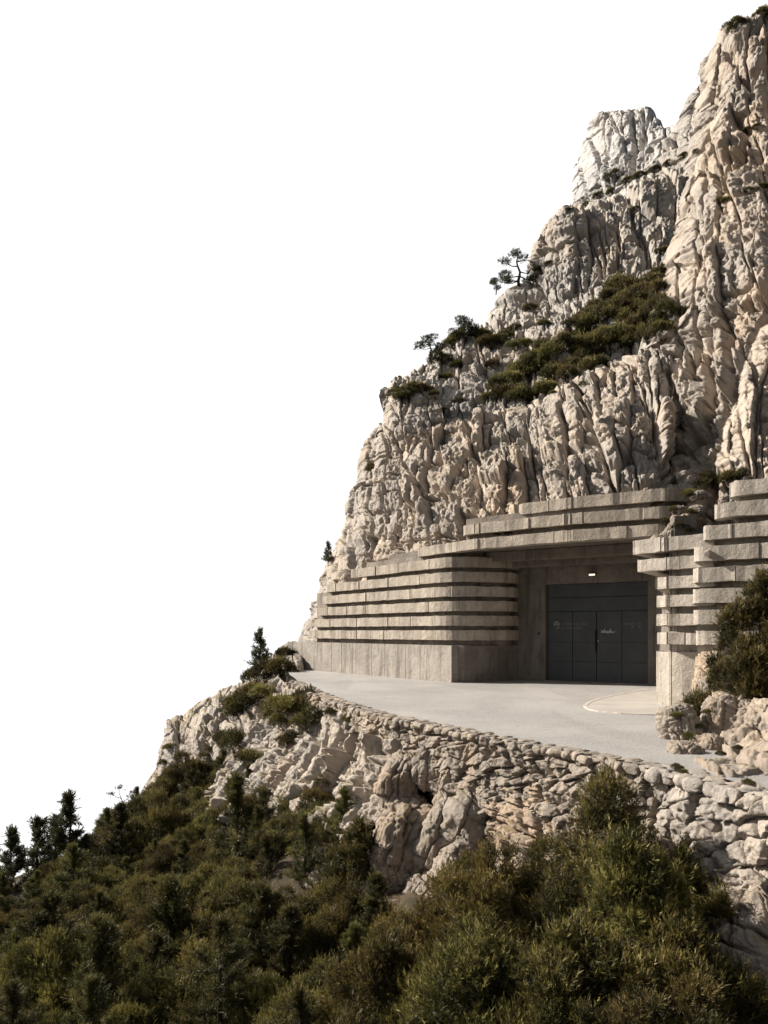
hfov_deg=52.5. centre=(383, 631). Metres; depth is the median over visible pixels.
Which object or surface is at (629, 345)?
shrub
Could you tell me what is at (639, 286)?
shrub
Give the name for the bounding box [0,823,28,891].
pine tree
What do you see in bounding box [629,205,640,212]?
shrub
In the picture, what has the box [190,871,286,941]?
shrub
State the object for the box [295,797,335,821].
shrub
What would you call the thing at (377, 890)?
young pine
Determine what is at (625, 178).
shrub
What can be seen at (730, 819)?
stone wall
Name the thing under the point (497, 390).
shrub
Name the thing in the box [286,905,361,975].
shrub
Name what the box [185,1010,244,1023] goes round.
shrub
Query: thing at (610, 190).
shrub
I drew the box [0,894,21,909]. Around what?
shrub
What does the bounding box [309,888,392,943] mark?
shrub
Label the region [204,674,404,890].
road embankment
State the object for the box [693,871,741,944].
shrub
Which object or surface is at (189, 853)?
shrub
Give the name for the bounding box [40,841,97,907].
young pine
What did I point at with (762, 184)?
shrub
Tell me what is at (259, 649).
pine tree
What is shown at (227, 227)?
sky
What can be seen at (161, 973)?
shrub
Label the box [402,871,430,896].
boulder
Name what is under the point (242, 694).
shrub
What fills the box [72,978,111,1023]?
young pine
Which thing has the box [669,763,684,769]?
shrub
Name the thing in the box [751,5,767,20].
shrub
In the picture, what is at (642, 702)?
concrete apron
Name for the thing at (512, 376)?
shrub
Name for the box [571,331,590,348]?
shrub
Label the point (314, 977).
shrub
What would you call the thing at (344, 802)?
young pine
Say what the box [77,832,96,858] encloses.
pine tree
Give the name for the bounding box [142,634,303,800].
rocky bank
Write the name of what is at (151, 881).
young pine
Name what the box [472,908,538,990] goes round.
shrub
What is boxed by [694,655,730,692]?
shrub
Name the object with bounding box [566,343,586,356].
shrub
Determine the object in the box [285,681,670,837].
stone wall
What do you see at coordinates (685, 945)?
shrub
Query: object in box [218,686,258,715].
shrub
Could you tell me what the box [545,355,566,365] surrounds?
shrub
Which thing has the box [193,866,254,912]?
shrub
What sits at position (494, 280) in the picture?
pine tree
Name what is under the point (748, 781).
shrub
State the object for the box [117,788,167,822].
shrub
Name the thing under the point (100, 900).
young pine
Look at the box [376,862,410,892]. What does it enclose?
boulder
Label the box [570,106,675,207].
rock peak
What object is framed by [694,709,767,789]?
rock bank
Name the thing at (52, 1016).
shrub
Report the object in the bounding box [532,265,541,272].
shrub
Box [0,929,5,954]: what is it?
shrub
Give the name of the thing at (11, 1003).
young pine
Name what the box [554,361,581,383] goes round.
shrub
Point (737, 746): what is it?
shrub
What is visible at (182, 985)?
shrub
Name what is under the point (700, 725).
shrub
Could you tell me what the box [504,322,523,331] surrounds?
shrub
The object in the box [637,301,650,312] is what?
shrub
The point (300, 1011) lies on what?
young pine
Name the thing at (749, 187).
shrub
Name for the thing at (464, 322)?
pine tree
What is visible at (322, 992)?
shrub
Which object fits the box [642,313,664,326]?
shrub
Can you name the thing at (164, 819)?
shrub
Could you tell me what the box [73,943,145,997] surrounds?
shrub
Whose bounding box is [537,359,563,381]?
shrub
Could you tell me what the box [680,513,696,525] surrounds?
boulder
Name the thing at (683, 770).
shrub
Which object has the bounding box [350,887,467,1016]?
shrub
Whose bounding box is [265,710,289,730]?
shrub
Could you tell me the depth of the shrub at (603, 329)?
36.36 m
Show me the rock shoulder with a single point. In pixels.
(593, 245)
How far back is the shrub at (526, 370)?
37.58 m
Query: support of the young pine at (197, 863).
on the hillside
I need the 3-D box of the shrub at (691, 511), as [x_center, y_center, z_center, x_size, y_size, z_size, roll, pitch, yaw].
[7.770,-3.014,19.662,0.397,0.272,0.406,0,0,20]
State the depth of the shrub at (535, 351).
37.56 m
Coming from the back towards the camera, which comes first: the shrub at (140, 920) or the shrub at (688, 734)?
the shrub at (140, 920)
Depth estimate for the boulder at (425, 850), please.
12.98 m
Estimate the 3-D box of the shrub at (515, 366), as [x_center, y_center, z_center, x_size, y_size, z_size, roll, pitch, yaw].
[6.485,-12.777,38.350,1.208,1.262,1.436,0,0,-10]
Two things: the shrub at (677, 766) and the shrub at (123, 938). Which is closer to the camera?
the shrub at (677, 766)
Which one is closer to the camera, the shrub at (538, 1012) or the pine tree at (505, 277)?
the shrub at (538, 1012)
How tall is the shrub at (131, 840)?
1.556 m
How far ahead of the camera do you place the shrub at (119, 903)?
16.37 m
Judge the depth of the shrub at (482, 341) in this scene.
41.49 m
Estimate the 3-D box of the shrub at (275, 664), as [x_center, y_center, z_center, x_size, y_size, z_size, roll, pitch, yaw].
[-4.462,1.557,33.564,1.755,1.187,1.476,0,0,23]
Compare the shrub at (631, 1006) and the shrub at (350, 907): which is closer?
the shrub at (631, 1006)
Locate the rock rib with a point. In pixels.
(745, 436)
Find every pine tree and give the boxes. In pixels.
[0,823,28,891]
[0,846,16,883]
[13,814,59,877]
[38,813,68,862]
[48,789,84,863]
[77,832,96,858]
[244,626,270,666]
[321,540,333,561]
[413,333,446,361]
[446,314,479,344]
[489,277,500,294]
[497,247,542,286]
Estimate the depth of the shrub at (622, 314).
37.35 m
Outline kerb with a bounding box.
[583,688,655,714]
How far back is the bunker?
26.27 m
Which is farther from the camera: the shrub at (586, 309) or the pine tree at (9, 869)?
the shrub at (586, 309)
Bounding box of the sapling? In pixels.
[105,784,135,809]
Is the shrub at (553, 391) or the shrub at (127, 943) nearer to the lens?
the shrub at (127, 943)
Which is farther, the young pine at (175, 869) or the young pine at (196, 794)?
the young pine at (196, 794)
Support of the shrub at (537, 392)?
on the scrub shelf
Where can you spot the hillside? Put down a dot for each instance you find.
(287, 861)
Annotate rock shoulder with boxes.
[484,166,685,327]
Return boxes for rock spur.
[298,386,445,641]
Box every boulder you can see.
[358,879,389,897]
[367,792,432,873]
[373,749,418,811]
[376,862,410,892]
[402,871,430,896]
[410,747,440,791]
[410,790,449,875]
[429,841,482,901]
[432,788,490,851]
[437,768,452,794]
[654,702,701,739]
[660,529,673,536]
[666,740,705,753]
[667,515,679,528]
[671,505,687,514]
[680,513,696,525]
[688,490,711,501]
[688,733,724,749]
[689,504,704,516]
[691,651,719,694]
[696,676,717,692]
[700,690,751,734]
[744,698,767,726]
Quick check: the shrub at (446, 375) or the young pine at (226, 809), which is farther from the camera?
the shrub at (446, 375)
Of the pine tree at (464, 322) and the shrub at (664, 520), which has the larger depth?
the pine tree at (464, 322)
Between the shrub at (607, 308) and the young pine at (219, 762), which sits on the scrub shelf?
the shrub at (607, 308)
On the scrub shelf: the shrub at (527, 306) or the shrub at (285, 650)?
the shrub at (527, 306)
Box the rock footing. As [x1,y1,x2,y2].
[429,769,767,1015]
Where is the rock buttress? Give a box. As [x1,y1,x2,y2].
[632,3,767,527]
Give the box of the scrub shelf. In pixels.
[378,265,665,420]
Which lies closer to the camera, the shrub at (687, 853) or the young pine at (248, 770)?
the shrub at (687, 853)
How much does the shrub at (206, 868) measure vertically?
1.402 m
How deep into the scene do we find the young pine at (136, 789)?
29.45 m
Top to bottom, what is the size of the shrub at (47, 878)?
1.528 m
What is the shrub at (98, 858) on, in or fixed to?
on the hillside
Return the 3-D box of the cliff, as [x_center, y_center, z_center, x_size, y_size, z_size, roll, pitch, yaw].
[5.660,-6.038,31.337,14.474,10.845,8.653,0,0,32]
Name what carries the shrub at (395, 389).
on the rock spur
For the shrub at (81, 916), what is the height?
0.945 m
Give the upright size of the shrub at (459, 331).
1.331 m
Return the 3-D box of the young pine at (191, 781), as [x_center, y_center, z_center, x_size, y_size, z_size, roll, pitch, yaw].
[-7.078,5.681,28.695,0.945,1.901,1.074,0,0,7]
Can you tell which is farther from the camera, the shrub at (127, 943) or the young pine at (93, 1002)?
the shrub at (127, 943)
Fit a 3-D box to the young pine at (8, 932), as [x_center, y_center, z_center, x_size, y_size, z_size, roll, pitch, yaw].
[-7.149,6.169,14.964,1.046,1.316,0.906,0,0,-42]
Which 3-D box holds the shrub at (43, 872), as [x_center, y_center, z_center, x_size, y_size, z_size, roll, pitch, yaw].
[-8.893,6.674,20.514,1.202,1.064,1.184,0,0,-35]
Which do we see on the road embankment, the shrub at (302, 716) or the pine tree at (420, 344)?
the shrub at (302, 716)
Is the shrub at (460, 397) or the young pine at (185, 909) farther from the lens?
the shrub at (460, 397)
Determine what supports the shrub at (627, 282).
on the scrub shelf
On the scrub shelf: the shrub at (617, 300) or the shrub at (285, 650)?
the shrub at (617, 300)
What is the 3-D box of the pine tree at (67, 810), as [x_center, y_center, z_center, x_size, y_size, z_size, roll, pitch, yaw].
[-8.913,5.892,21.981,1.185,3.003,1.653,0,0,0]
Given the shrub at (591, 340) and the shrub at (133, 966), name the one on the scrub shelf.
the shrub at (591, 340)
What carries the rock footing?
on the hillside
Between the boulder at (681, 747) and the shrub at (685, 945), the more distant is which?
the boulder at (681, 747)
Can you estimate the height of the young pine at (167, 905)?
3.138 m
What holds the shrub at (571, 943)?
on the hillside
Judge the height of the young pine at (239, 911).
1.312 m
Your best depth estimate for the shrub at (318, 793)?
17.48 m
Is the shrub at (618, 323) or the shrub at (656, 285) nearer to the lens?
the shrub at (656, 285)
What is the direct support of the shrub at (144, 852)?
on the hillside
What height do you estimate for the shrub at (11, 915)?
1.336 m
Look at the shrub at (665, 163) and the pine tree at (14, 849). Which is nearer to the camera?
the pine tree at (14, 849)
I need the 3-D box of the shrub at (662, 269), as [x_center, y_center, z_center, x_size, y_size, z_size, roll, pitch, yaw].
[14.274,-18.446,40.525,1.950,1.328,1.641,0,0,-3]
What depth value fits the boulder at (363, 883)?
13.14 m
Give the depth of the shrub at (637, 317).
36.10 m
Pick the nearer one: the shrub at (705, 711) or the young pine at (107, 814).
the shrub at (705, 711)
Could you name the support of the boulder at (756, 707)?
on the rock bank at (750, 757)
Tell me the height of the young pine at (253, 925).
1.891 m
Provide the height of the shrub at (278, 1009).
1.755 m
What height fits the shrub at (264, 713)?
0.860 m
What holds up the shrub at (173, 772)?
on the hillside
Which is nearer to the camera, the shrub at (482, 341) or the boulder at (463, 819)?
the boulder at (463, 819)
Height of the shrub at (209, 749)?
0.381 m
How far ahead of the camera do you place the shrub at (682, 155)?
36.70 m
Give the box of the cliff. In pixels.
[360,348,703,580]
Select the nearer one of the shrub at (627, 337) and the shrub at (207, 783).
the shrub at (207, 783)
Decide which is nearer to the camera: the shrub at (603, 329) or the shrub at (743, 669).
the shrub at (743, 669)
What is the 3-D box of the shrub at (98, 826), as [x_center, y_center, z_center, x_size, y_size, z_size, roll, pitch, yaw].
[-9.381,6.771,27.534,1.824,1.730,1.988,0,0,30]
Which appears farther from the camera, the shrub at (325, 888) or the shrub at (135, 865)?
the shrub at (135, 865)
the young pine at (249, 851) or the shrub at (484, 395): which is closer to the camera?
the young pine at (249, 851)
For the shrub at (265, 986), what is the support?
on the hillside
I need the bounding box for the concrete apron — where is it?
[587,689,667,713]
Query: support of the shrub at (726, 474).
on the rock rib
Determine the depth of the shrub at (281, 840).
16.32 m
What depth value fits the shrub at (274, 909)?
14.05 m
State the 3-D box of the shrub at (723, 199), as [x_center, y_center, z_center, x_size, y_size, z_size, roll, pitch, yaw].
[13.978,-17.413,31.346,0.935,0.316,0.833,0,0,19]
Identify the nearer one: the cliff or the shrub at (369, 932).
the shrub at (369, 932)
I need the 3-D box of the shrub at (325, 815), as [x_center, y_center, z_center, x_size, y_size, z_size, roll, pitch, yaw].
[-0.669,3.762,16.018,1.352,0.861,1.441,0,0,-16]
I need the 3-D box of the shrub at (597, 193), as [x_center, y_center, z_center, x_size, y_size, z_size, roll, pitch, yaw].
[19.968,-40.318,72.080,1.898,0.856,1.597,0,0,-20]
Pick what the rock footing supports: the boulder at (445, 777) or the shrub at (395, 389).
the boulder at (445, 777)
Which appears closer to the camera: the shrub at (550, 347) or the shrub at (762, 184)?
the shrub at (762, 184)
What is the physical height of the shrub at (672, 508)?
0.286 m
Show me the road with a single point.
(556, 713)
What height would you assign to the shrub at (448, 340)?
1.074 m
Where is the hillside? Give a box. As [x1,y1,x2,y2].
[0,735,767,1023]
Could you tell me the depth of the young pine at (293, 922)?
11.54 m
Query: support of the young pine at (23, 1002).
on the hillside
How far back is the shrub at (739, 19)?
35.86 m
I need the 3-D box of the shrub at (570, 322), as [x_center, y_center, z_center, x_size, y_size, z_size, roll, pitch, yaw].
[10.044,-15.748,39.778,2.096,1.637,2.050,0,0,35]
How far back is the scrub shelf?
40.04 m
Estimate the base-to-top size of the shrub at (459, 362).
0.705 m
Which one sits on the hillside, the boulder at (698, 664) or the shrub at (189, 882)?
the shrub at (189, 882)
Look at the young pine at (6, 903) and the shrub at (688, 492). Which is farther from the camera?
the shrub at (688, 492)
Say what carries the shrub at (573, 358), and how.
on the scrub shelf
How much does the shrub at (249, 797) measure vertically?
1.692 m
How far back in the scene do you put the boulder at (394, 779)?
13.91 m
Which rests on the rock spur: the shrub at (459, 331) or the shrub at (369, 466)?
the shrub at (369, 466)
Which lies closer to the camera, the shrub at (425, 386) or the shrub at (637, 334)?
the shrub at (637, 334)
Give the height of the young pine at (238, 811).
3.493 m
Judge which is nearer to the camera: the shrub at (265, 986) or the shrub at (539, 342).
the shrub at (265, 986)
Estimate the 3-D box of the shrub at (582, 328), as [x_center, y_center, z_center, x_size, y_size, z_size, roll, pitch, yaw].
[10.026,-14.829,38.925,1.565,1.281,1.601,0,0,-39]
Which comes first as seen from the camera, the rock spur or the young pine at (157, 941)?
the young pine at (157, 941)
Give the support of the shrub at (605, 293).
on the scrub shelf
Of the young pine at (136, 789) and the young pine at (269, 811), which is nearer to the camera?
the young pine at (269, 811)
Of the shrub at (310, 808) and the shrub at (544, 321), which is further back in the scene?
the shrub at (544, 321)
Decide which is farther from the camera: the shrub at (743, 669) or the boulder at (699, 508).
the boulder at (699, 508)
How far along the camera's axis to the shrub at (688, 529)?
19.14 m
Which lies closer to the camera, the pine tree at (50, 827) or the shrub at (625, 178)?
the pine tree at (50, 827)
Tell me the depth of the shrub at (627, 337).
35.74 m
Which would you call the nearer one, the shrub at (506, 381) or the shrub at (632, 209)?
the shrub at (506, 381)
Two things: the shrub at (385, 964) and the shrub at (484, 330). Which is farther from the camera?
the shrub at (484, 330)
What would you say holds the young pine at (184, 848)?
on the hillside
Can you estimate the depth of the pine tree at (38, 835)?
21.98 m
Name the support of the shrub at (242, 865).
on the hillside
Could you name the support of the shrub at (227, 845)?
on the hillside
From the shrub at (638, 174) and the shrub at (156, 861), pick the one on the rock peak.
the shrub at (638, 174)
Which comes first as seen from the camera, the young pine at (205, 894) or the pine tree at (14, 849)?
the young pine at (205, 894)
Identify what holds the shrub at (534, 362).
on the scrub shelf
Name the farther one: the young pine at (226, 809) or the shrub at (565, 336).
the shrub at (565, 336)
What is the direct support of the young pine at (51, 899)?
on the hillside
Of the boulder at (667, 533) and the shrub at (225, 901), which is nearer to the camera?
the shrub at (225, 901)
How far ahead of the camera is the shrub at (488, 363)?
39.39 m
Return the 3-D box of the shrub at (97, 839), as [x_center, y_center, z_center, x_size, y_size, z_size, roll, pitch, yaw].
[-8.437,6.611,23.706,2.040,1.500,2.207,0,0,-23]
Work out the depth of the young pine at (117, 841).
22.10 m
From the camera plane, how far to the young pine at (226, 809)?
20.82 m
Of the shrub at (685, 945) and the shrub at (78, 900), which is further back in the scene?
the shrub at (78, 900)
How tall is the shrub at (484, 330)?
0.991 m
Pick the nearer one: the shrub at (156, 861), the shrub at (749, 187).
the shrub at (156, 861)
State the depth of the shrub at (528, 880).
9.47 m
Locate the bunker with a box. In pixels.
[288,478,767,705]
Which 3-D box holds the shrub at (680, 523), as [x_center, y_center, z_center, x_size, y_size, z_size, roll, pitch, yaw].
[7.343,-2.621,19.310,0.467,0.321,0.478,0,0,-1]
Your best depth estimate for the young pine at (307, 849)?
14.86 m
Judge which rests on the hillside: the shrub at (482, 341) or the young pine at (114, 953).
the young pine at (114, 953)
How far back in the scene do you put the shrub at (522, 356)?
38.13 m
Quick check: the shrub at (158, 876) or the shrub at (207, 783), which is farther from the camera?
the shrub at (207, 783)
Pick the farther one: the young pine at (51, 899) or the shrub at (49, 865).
the shrub at (49, 865)
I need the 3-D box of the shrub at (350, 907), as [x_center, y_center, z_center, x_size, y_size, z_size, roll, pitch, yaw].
[-0.348,4.847,12.036,1.962,2.079,2.097,0,0,-16]
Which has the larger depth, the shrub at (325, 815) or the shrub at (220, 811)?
the shrub at (220, 811)
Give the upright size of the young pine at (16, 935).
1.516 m
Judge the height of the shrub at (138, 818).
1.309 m
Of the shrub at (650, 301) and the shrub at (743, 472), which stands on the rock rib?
the shrub at (743, 472)
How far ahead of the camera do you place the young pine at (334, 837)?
13.93 m
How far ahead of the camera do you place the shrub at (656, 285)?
32.38 m
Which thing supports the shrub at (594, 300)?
on the scrub shelf
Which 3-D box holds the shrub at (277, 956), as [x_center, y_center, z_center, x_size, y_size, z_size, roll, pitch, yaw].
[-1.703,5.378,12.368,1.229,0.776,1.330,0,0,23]
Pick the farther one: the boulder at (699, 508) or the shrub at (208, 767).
the shrub at (208, 767)
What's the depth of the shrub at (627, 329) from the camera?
35.83 m
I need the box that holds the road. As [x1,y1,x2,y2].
[289,670,767,788]
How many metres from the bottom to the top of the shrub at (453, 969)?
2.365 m
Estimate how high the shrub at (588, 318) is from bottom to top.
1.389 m
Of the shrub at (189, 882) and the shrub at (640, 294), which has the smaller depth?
the shrub at (189, 882)
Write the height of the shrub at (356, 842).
2.112 m
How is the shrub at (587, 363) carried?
on the cliff
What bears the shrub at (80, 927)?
on the hillside
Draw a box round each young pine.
[0,870,19,915]
[0,882,121,992]
[0,920,30,952]
[0,930,30,980]
[0,976,46,1023]
[0,979,36,1016]
[14,875,43,911]
[23,869,43,901]
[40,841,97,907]
[45,972,127,1023]
[56,911,137,1023]
[69,917,134,1008]
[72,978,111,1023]
[76,890,119,924]
[91,807,113,839]
[98,801,141,857]
[112,856,135,889]
[125,870,204,997]
[125,877,158,926]
[130,786,139,807]
[136,837,160,869]
[138,932,168,985]
[159,905,201,967]
[167,911,268,1023]
[170,864,182,878]
[171,839,192,875]
[181,760,202,796]
[188,786,209,809]
[192,859,204,882]
[192,890,210,942]
[201,771,265,882]
[211,748,226,772]
[218,790,246,833]
[228,903,256,947]
[232,880,284,972]
[238,804,267,863]
[240,788,279,848]
[241,762,254,778]
[251,833,281,882]
[259,904,315,986]
[282,812,324,884]
[284,985,318,1023]
[301,833,354,889]
[322,920,368,995]
[325,785,355,833]
[352,870,401,943]
[470,987,498,1013]
[524,838,550,868]
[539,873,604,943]
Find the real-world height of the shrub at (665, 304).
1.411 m
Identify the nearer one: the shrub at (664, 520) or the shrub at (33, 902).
the shrub at (33, 902)
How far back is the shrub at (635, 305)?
37.68 m
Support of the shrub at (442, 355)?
on the scrub shelf
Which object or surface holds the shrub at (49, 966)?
on the hillside
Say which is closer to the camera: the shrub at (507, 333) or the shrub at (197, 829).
the shrub at (197, 829)
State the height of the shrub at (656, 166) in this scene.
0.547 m
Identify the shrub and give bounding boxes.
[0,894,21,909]
[0,906,33,940]
[0,910,20,928]
[0,923,89,1013]
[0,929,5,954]
[4,993,68,1023]
[16,896,67,925]
[22,866,58,896]
[25,923,78,960]
[35,857,60,876]
[40,854,99,893]
[56,911,86,923]
[57,848,134,890]
[57,876,111,917]
[70,913,121,944]
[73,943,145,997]
[74,919,138,951]
[84,827,124,862]
[90,864,137,892]
[90,934,134,961]
[94,799,136,831]
[95,871,154,921]
[96,974,170,1023]
[100,871,150,927]
[114,854,146,874]
[115,821,154,853]
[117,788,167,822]
[117,884,202,942]
[120,928,166,962]
[120,954,208,1017]
[122,815,144,825]
[125,784,196,854]
[131,870,169,898]
[135,840,181,878]
[137,833,178,863]
[138,775,180,813]
[143,775,177,795]
[151,924,265,1023]
[152,743,207,796]
[157,758,167,765]
[157,869,212,922]
[159,823,200,864]
[162,743,175,751]
[166,786,209,811]
[178,839,211,861]
[179,796,209,818]
[181,805,220,843]
[184,838,225,868]
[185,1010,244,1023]
[186,750,216,776]
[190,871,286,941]
[193,846,226,889]
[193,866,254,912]
[198,769,217,796]
[203,746,212,752]
[205,849,273,886]
[210,730,226,743]
[210,838,243,860]
[212,800,229,831]
[213,969,286,1023]
[215,726,247,754]
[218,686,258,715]
[218,706,241,720]
[229,782,270,809]
[230,745,261,766]
[235,680,263,704]
[239,656,277,682]
[242,807,303,864]
[245,971,345,1023]
[246,679,286,699]
[250,964,308,1010]
[251,949,296,966]
[257,690,304,718]
[260,703,274,725]
[261,879,300,933]
[264,654,299,676]
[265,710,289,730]
[273,683,319,722]
[274,728,301,747]
[274,792,301,816]
[275,645,296,656]
[275,871,346,938]
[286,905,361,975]
[286,950,338,999]
[288,702,323,733]
[292,814,332,845]
[294,774,334,811]
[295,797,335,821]
[306,877,379,961]
[308,916,443,1023]
[308,983,369,1022]
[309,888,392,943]
[312,809,393,903]
[320,797,378,828]
[323,706,336,718]
[341,713,351,722]
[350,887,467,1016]
[361,903,415,950]
[363,462,374,472]
[367,823,553,1022]
[377,996,435,1023]
[386,892,556,1023]
[387,386,406,397]
[391,385,422,404]
[399,379,436,392]
[425,350,454,364]
[428,389,441,398]
[439,372,453,378]
[441,335,465,349]
[447,358,462,368]
[448,324,482,338]
[451,395,466,403]
[462,898,670,1023]
[468,324,492,337]
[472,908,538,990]
[474,332,503,349]
[478,390,496,402]
[483,357,500,369]
[486,375,511,389]
[489,327,517,346]
[489,365,524,387]
[489,380,514,402]
[491,762,673,958]
[495,823,589,923]
[503,336,533,351]
[503,381,535,403]
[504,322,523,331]
[507,360,520,372]
[511,977,610,1023]
[515,347,546,377]
[515,381,546,401]
[516,365,536,382]
[517,350,530,365]
[521,301,539,311]
[528,347,540,363]
[530,333,550,350]
[530,353,550,372]
[530,377,559,395]
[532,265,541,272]
[534,336,565,364]
[535,318,552,326]
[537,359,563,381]
[543,260,553,267]
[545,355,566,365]
[548,389,556,394]
[552,329,581,351]
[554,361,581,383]
[556,818,704,960]
[558,949,744,1023]
[562,310,584,331]
[562,350,588,375]
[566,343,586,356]
[570,322,594,335]
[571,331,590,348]
[573,300,599,313]
[574,310,602,333]
[574,353,611,372]
[576,903,767,1023]
[578,328,601,350]
[582,294,612,307]
[586,344,610,357]
[589,300,618,322]
[592,190,602,198]
[594,319,625,335]
[597,285,622,300]
[597,327,621,355]
[598,271,632,289]
[601,166,622,185]
[603,294,634,312]
[604,186,615,195]
[604,337,632,355]
[609,304,635,322]
[610,316,636,332]
[611,287,638,298]
[615,275,646,288]
[616,319,643,337]
[618,329,641,353]
[619,175,632,184]
[619,276,648,300]
[623,297,645,312]
[624,309,650,327]
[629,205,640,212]
[630,283,655,301]
[631,323,651,344]
[632,169,647,179]
[636,269,663,282]
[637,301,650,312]
[640,314,678,344]
[642,263,666,277]
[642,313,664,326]
[644,291,671,311]
[645,164,661,172]
[645,275,666,298]
[647,293,687,324]
[653,245,668,253]
[658,517,670,526]
[662,158,670,167]
[664,827,719,906]
[667,505,681,514]
[669,711,685,718]
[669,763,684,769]
[670,520,689,529]
[676,561,767,716]
[677,151,685,161]
[677,768,688,773]
[679,488,696,501]
[679,731,696,739]
[684,508,698,514]
[685,527,695,531]
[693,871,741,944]
[694,467,719,491]
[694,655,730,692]
[695,723,706,728]
[700,708,712,715]
[714,750,726,754]
[716,468,739,490]
[719,195,731,203]
[721,14,750,35]
[733,466,751,479]
[735,744,742,748]
[740,126,750,134]
[741,186,758,194]
[742,778,755,784]
[749,122,760,130]
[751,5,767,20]
[759,182,767,189]
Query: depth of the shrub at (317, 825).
15.64 m
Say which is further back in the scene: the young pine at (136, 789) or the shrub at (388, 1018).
the young pine at (136, 789)
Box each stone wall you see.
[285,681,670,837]
[644,764,767,892]
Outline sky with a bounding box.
[0,0,767,876]
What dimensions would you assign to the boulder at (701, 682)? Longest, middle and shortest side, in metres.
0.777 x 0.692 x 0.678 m
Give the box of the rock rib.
[713,324,767,515]
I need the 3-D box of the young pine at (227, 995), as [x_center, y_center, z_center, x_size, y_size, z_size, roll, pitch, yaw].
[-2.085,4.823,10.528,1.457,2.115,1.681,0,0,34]
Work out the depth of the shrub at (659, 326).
30.82 m
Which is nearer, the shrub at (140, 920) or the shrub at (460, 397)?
the shrub at (140, 920)
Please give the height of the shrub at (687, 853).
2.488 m
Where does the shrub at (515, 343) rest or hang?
on the scrub shelf
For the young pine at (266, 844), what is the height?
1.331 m
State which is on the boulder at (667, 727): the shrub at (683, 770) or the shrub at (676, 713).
the shrub at (676, 713)
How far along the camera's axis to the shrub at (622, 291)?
39.27 m
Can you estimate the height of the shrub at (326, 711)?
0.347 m
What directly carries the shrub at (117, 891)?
on the hillside
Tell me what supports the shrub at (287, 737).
on the road embankment
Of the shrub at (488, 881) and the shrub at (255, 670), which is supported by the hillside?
the shrub at (488, 881)
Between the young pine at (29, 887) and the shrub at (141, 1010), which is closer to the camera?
the shrub at (141, 1010)
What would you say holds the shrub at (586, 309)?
on the scrub shelf
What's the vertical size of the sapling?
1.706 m
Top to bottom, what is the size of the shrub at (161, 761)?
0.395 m
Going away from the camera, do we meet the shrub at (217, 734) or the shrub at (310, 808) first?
the shrub at (310, 808)
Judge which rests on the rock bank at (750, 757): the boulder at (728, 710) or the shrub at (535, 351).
the boulder at (728, 710)
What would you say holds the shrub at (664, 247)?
on the rock shoulder
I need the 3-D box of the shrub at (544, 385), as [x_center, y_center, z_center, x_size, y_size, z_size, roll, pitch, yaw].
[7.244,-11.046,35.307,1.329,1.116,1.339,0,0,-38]
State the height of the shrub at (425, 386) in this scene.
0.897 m
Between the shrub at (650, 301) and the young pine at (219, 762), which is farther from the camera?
the shrub at (650, 301)
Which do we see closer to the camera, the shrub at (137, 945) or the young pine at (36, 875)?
the shrub at (137, 945)
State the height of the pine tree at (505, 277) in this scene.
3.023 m
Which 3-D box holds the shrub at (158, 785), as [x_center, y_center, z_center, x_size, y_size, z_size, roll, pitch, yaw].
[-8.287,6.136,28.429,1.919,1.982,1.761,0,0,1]
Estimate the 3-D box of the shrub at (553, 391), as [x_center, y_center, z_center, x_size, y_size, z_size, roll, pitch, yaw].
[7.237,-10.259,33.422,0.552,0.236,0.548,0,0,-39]
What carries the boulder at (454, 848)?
on the hillside
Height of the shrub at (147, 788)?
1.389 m
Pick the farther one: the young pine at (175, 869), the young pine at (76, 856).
the young pine at (76, 856)
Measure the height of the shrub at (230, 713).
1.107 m
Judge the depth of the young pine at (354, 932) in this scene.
10.18 m
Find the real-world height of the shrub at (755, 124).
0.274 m
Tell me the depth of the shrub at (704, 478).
26.27 m
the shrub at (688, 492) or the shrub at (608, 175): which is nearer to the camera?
the shrub at (688, 492)
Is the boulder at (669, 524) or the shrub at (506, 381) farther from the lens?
the shrub at (506, 381)
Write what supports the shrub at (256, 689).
on the road embankment
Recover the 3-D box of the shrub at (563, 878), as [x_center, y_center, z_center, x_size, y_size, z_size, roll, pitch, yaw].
[2.600,3.390,9.036,3.444,3.824,4.019,0,0,0]
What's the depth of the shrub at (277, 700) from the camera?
21.68 m
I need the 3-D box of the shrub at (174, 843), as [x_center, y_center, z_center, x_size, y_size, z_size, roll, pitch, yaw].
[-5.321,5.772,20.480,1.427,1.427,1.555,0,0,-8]
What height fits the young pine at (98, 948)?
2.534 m
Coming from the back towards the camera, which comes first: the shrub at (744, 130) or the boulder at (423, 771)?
the shrub at (744, 130)
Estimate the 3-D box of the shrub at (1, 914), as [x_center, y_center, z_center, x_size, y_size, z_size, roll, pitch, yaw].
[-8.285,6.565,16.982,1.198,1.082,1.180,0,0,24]
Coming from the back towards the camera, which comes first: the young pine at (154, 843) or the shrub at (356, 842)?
the young pine at (154, 843)
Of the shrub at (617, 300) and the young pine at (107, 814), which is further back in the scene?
the shrub at (617, 300)
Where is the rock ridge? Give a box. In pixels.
[658,85,700,188]
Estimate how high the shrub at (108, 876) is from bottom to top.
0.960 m
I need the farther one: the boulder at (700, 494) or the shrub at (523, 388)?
the shrub at (523, 388)
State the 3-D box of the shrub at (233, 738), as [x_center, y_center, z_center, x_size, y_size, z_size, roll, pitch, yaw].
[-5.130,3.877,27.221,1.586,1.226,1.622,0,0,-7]
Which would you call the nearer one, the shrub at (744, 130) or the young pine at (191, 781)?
the young pine at (191, 781)

